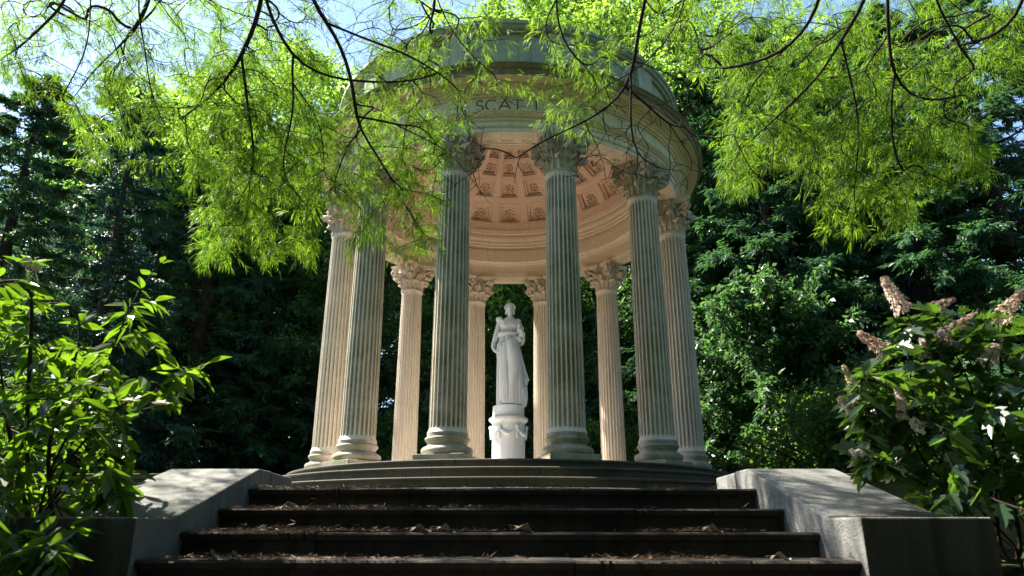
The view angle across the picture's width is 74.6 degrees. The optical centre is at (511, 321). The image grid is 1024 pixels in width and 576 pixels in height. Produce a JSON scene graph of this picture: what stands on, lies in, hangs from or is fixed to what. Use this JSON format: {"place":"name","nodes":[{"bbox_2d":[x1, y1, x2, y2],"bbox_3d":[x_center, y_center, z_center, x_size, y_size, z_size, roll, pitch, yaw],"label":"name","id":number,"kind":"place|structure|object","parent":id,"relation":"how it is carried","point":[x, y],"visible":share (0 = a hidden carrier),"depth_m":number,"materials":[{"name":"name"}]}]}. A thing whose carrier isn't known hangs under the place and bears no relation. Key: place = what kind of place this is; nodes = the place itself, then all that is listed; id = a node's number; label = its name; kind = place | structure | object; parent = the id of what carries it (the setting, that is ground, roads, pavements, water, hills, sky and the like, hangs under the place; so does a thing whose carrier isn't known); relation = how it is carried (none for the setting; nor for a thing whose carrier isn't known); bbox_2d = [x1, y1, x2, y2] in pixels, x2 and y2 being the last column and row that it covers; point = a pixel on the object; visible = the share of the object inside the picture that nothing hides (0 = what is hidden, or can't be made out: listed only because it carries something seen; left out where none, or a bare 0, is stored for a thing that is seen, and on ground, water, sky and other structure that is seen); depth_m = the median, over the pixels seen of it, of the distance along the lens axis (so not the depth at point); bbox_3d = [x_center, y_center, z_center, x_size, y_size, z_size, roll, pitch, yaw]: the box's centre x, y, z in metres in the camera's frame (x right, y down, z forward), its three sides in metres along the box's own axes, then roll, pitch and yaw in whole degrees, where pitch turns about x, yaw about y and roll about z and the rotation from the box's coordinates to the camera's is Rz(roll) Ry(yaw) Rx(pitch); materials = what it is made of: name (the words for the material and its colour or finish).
{"place":"outdoors","nodes":[
{"label":"outdoors","id":0,"kind":"place"},
{"bbox_2d":[133,215,282,473],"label":"evergreen tree","id":1,"kind":"object","parent":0,"point":[199,450],"depth_m":27.50,"materials":[{"name":"green plant"}]},
{"bbox_2d":[283,19,728,488],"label":"round temple","id":2,"kind":"structure","parent":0,"point":[548,234],"depth_m":11.63,"materials":[{"name":"stone"}]},
{"bbox_2d":[489,404,527,457],"bbox_3d":[-0.070,2.369,13.145,0.780,1.429,0.770,0,-17,0],"label":"pedestal","id":3,"kind":"object","parent":2,"relation":"on","point":[508,429],"visible":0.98,"depth_m":12.94,"materials":[{"name":"stone"}]},
{"bbox_2d":[491,303,528,407],"bbox_3d":[-0.038,0.648,13.619,0.777,2.245,0.520,0,-17,0],"label":"statue","id":4,"kind":"object","parent":3,"relation":"on","point":[512,379],"visible":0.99,"depth_m":13.42,"materials":[{"name":"stone"}]},
{"bbox_2d":[0,0,1023,461],"label":"sky","id":5,"kind":"structure","parent":0,"point":[346,12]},
{"bbox_2d":[533,297,637,431],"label":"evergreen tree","id":6,"kind":"object","parent":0,"point":[585,353],"visible":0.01,"depth_m":30.25,"materials":[{"name":"green plant"}]},
{"bbox_2d":[998,548,1023,575],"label":"ground","id":7,"kind":"structure","parent":0,"point":[1008,569],"depth_m":4.30,"materials":[{"name":"brown soil"}]},
{"bbox_2d":[0,371,58,461],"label":"bush","id":8,"kind":"object","parent":7,"relation":"on","point":[2,416],"visible":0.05,"depth_m":6.98,"materials":[{"name":"green plant"}]},
{"bbox_2d":[0,105,107,375],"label":"evergreen tree","id":9,"kind":"object","parent":7,"relation":"on","point":[11,183],"visible":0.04,"depth_m":32.36,"materials":[{"name":"green plant"}]},
{"bbox_2d":[0,113,113,473],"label":"evergreen tree","id":10,"kind":"object","parent":7,"relation":"on","point":[35,198],"visible":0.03,"depth_m":29.57,"materials":[{"name":"green plant"}]},
{"bbox_2d":[0,70,120,473],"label":"evergreen tree","id":11,"kind":"object","parent":7,"relation":"on","point":[14,206],"visible":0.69,"depth_m":17.18,"materials":[{"name":"green plant"}]},
{"bbox_2d":[2,474,158,522],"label":"garden wall","id":12,"kind":"structure","parent":7,"relation":"on","point":[138,478],"depth_m":5.58,"materials":[{"name":"concrete"}]},
{"bbox_2d":[0,76,186,473],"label":"evergreen tree","id":13,"kind":"object","parent":7,"relation":"on","point":[133,224],"visible":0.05,"depth_m":24.88,"materials":[{"name":"green plant"}]},
{"bbox_2d":[0,102,202,473],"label":"evergreen tree","id":14,"kind":"object","parent":7,"relation":"on","point":[109,270],"visible":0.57,"depth_m":20.31,"materials":[{"name":"green plant"}]},
{"bbox_2d":[0,254,229,575],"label":"flowering shrub","id":15,"kind":"object","parent":7,"relation":"on","point":[18,467],"visible":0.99,"depth_m":4.08,"materials":[{"name":"green plant"}]},
{"bbox_2d":[13,102,236,473],"bbox_3d":[-16.827,-0.895,33.079,12.230,22.230,11.970,7,-19,-20],"label":"evergreen tree","id":16,"kind":"object","parent":7,"relation":"on","point":[155,328],"depth_m":32.07,"materials":[{"name":"green plant"}]},
{"bbox_2d":[44,89,222,473],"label":"evergreen tree","id":17,"kind":"object","parent":7,"relation":"on","point":[192,225],"visible":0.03,"depth_m":27.98,"materials":[{"name":"green plant"}]},
{"bbox_2d":[0,469,291,575],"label":"cheek wall","id":18,"kind":"structure","parent":7,"relation":"on","point":[189,499],"depth_m":3.99,"materials":[{"name":"stone"}]},
{"bbox_2d":[37,120,309,473],"bbox_3d":[-10.616,0.100,22.942,8.588,15.444,9.296,-6,-18,17],"label":"evergreen tree","id":19,"kind":"object","parent":7,"relation":"on","point":[207,292],"visible":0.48,"depth_m":21.96,"materials":[{"name":"green plant"}]},
{"bbox_2d":[35,51,325,446],"bbox_3d":[-12.204,-1.884,26.385,11.744,18.848,11.123,0,-17,1],"label":"broadleaf tree","id":20,"kind":"object","parent":7,"relation":"on","point":[173,175],"visible":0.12,"depth_m":25.21,"materials":[{"name":"green plant"}]},
{"bbox_2d":[96,126,318,462],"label":"evergreen tree","id":21,"kind":"object","parent":7,"relation":"on","point":[238,366],"depth_m":30.03,"materials":[{"name":"green plant"}]},
{"bbox_2d":[147,165,327,475],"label":"evergreen tree","id":22,"kind":"object","parent":7,"relation":"on","point":[278,379],"visible":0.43,"depth_m":22.67,"materials":[{"name":"green plant"}]},
{"bbox_2d":[137,21,434,470],"bbox_3d":[-9.885,-2.672,30.091,14.083,22.475,13.083,-14,-22,38],"label":"broadleaf tree","id":23,"kind":"object","parent":7,"relation":"on","point":[336,83],"visible":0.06,"depth_m":28.59,"materials":[{"name":"green plant"}]},
{"bbox_2d":[197,149,394,471],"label":"evergreen tree","id":24,"kind":"object","parent":7,"relation":"on","point":[284,369],"visible":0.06,"depth_m":25.12,"materials":[{"name":"green plant"}]},
{"bbox_2d":[229,187,433,470],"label":"broadleaf tree","id":25,"kind":"object","parent":7,"relation":"on","point":[391,322],"visible":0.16,"depth_m":23.42,"materials":[{"name":"green plant"}]},
{"bbox_2d":[279,257,420,441],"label":"evergreen tree","id":26,"kind":"object","parent":7,"relation":"on","point":[383,363],"depth_m":34.27,"materials":[{"name":"green plant"}]},
{"bbox_2d":[305,412,428,463],"bbox_3d":[-4.342,4.763,21.470,4.789,4.000,4.552,12,-21,-34],"label":"bush","id":27,"kind":"object","parent":7,"relation":"on","point":[384,442],"visible":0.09,"depth_m":21.14,"materials":[{"name":"green plant"}]},
{"bbox_2d":[287,264,494,471],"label":"evergreen tree","id":28,"kind":"object","parent":7,"relation":"on","point":[431,292],"visible":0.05,"depth_m":26.53,"materials":[{"name":"green plant"}]},
{"bbox_2d":[377,427,428,460],"bbox_3d":[-2.587,4.786,20.428,3.642,3.200,3.831,3,-18,-9],"label":"bush","id":29,"kind":"object","parent":7,"relation":"on","point":[420,445],"visible":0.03,"depth_m":20.22,"materials":[{"name":"green plant"}]},
{"bbox_2d":[382,277,533,457],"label":"broadleaf tree","id":30,"kind":"object","parent":7,"relation":"on","point":[488,392],"visible":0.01,"depth_m":25.86,"materials":[{"name":"green plant"}]},
{"bbox_2d":[420,284,495,456],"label":"evergreen tree","id":31,"kind":"object","parent":7,"relation":"on","point":[486,377],"depth_m":31.34,"materials":[{"name":"green plant"}]},
{"bbox_2d":[134,488,861,575],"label":"staircase","id":32,"kind":"structure","parent":7,"relation":"on","point":[592,526],"depth_m":4.02,"materials":[{"name":"stone"}]},
{"bbox_2d":[203,550,219,559],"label":"dry leaf","id":33,"kind":"object","parent":32,"relation":"on","point":[211,552],"visible":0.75,"depth_m":3.58,"materials":[{"name":"brown plant"}]},
{"bbox_2d":[223,550,244,559],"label":"dry leaf","id":34,"kind":"object","parent":32,"relation":"on","point":[234,553],"visible":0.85,"depth_m":3.57,"materials":[{"name":"brown plant"}]},
{"bbox_2d":[275,501,296,508],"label":"dry leaf","id":35,"kind":"object","parent":32,"relation":"on","point":[288,503],"visible":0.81,"depth_m":4.57,"materials":[{"name":"brown plant"}]},
{"bbox_2d":[405,524,430,531],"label":"dry leaf","id":36,"kind":"object","parent":32,"relation":"on","point":[420,526],"visible":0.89,"depth_m":4.05,"materials":[{"name":"brown plant"}]},
{"bbox_2d":[433,524,454,532],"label":"dry leaf","id":37,"kind":"object","parent":32,"relation":"on","point":[446,526],"visible":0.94,"depth_m":4.05,"materials":[{"name":"brown plant"}]},
{"bbox_2d":[47,482,970,559],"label":"needle litter","id":38,"kind":"object","parent":32,"relation":"on","point":[252,556],"visible":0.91,"depth_m":4.02,"materials":[{"name":"brown plant"}]},
{"bbox_2d":[509,523,532,532],"bbox_3d":[0.056,1.237,4.053,0.178,0.057,0.070,21,-28,-28],"label":"dry leaf","id":39,"kind":"object","parent":32,"relation":"on","point":[526,527],"visible":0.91,"depth_m":4.05,"materials":[{"name":"brown plant"}]},
{"bbox_2d":[702,523,722,532],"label":"dry leaf","id":40,"kind":"object","parent":32,"relation":"on","point":[710,526],"visible":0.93,"depth_m":4.05,"materials":[{"name":"brown plant"}]},
{"bbox_2d":[765,552,790,559],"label":"dry leaf","id":41,"kind":"object","parent":32,"relation":"on","point":[780,554],"visible":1,"depth_m":3.57,"materials":[{"name":"brown plant"}]},
{"bbox_2d":[485,408,533,457],"bbox_3d":[0.779,5.308,23.490,5.028,4.200,4.780,-6,-18,17],"label":"bush","id":42,"kind":"object","parent":7,"relation":"on","point":[488,446],"visible":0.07,"depth_m":23.23,"materials":[{"name":"green plant"}]},
{"bbox_2d":[0,0,1023,280],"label":"cypress tree","id":43,"kind":"object","parent":7,"relation":"on","point":[214,80],"visible":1,"depth_m":7.37,"materials":[{"name":"green plant"}]},
{"bbox_2d":[394,0,698,429],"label":"broadleaf tree","id":44,"kind":"object","parent":7,"relation":"on","point":[494,11],"visible":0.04,"depth_m":31.54,"materials":[{"name":"green plant"}]},
{"bbox_2d":[485,276,632,444],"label":"broadleaf tree","id":45,"kind":"object","parent":7,"relation":"on","point":[531,352],"visible":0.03,"depth_m":26.41,"materials":[{"name":"green plant"}]},
{"bbox_2d":[528,410,638,460],"bbox_3d":[2.476,4.597,20.661,4.325,3.800,4.549,-17,-24,42],"label":"bush","id":46,"kind":"object","parent":7,"relation":"on","point":[594,429],"visible":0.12,"depth_m":19.83,"materials":[{"name":"green plant"}]},
{"bbox_2d":[587,414,639,460],"bbox_3d":[3.793,4.439,19.599,4.070,3.400,3.869,0,-17,0],"label":"bush","id":47,"kind":"object","parent":7,"relation":"on","point":[633,440],"visible":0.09,"depth_m":19.42,"materials":[{"name":"green plant"}]},
{"bbox_2d":[485,0,756,430],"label":"broadleaf tree","id":48,"kind":"object","parent":7,"relation":"on","point":[588,12],"visible":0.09,"depth_m":29.29,"materials":[{"name":"green plant"}]},
{"bbox_2d":[532,264,758,433],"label":"evergreen tree","id":49,"kind":"object","parent":7,"relation":"on","point":[594,323],"visible":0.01,"depth_m":24.18,"materials":[{"name":"green plant"}]},
{"bbox_2d":[581,189,757,442],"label":"broadleaf tree","id":50,"kind":"object","parent":7,"relation":"on","point":[631,333],"visible":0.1,"depth_m":22.71,"materials":[{"name":"green plant"}]},
{"bbox_2d":[513,0,840,382],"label":"broadleaf tree","id":51,"kind":"object","parent":7,"relation":"on","point":[664,66],"visible":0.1,"depth_m":29.09,"materials":[{"name":"green plant"}]},
{"bbox_2d":[585,67,853,447],"bbox_3d":[6.495,-1.216,23.328,9.451,17.178,9.249,-7,-19,22],"label":"evergreen tree","id":52,"kind":"object","parent":7,"relation":"on","point":[701,198],"visible":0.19,"depth_m":22.75,"materials":[{"name":"green plant"}]},
{"bbox_2d":[692,54,815,465],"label":"evergreen tree","id":53,"kind":"object","parent":7,"relation":"on","point":[757,199],"depth_m":31.72,"materials":[{"name":"green plant"}]},
{"bbox_2d":[691,259,896,473],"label":"broadleaf tree","id":54,"kind":"object","parent":7,"relation":"on","point":[784,301],"visible":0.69,"depth_m":17.17,"materials":[{"name":"green plant"}]},
{"bbox_2d":[729,380,882,473],"bbox_3d":[6.405,2.713,13.804,3.831,3.200,3.642,-3,-18,8],"label":"bush","id":55,"kind":"object","parent":7,"relation":"on","point":[763,455],"visible":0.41,"depth_m":13.81,"materials":[{"name":"green plant"}]},
{"bbox_2d":[620,26,1009,468],"bbox_3d":[7.853,-1.584,21.138,10.068,18.107,10.898,15,-23,-39],"label":"evergreen tree","id":56,"kind":"object","parent":7,"relation":"on","point":[764,243],"visible":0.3,"depth_m":20.37,"materials":[{"name":"green plant"}]},
{"bbox_2d":[746,27,960,357],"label":"evergreen tree","id":57,"kind":"object","parent":7,"relation":"on","point":[785,162],"depth_m":33.08,"materials":[{"name":"green plant"}]},
{"bbox_2d":[716,469,1003,575],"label":"cheek wall","id":58,"kind":"structure","parent":7,"relation":"on","point":[808,500],"depth_m":3.62,"materials":[{"name":"stone"}]},
{"bbox_2d":[771,31,989,421],"bbox_3d":[11.356,-2.356,22.751,8.671,17.668,9.291,16,-23,-41],"label":"evergreen tree","id":59,"kind":"object","parent":7,"relation":"on","point":[799,238],"visible":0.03,"depth_m":23.23,"materials":[{"name":"green plant"}]},
{"bbox_2d":[757,72,1010,423],"bbox_3d":[14.559,-1.704,26.968,11.119,20.210,10.882,1,-17,-4],"label":"evergreen tree","id":60,"kind":"object","parent":7,"relation":"on","point":[966,287],"depth_m":26.63,"materials":[{"name":"green plant"}]},
{"bbox_2d":[780,31,997,357],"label":"evergreen tree","id":61,"kind":"object","parent":7,"relation":"on","point":[931,168],"depth_m":29.18,"materials":[{"name":"green plant"}]},
{"bbox_2d":[783,359,1019,473],"bbox_3d":[7.446,2.314,12.806,3.870,3.400,4.070,-12,-21,34],"label":"bush","id":62,"kind":"object","parent":7,"relation":"on","point":[821,427],"visible":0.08,"depth_m":12.87,"materials":[{"name":"green plant"}]},
{"bbox_2d":[805,0,1023,459],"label":"evergreen tree","id":63,"kind":"object","parent":7,"relation":"on","point":[921,291],"visible":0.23,"depth_m":18.27,"materials":[{"name":"green plant"}]},
{"bbox_2d":[831,276,1023,575],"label":"hydrangea shrub","id":64,"kind":"object","parent":7,"relation":"on","point":[894,413],"visible":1,"depth_m":4.30,"materials":[{"name":"green plant"}]},
{"bbox_2d":[839,0,1023,470],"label":"evergreen tree","id":65,"kind":"object","parent":7,"relation":"on","point":[1008,106],"visible":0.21,"depth_m":17.71,"materials":[{"name":"green plant"}]},
{"bbox_2d":[847,474,1023,549],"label":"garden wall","id":66,"kind":"structure","parent":7,"relation":"on","point":[894,488],"depth_m":5.56,"materials":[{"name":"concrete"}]},
{"bbox_2d":[882,14,1023,434],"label":"evergreen tree","id":67,"kind":"object","parent":7,"relation":"on","point":[998,135],"depth_m":27.71,"materials":[{"name":"green plant"}]}
]}

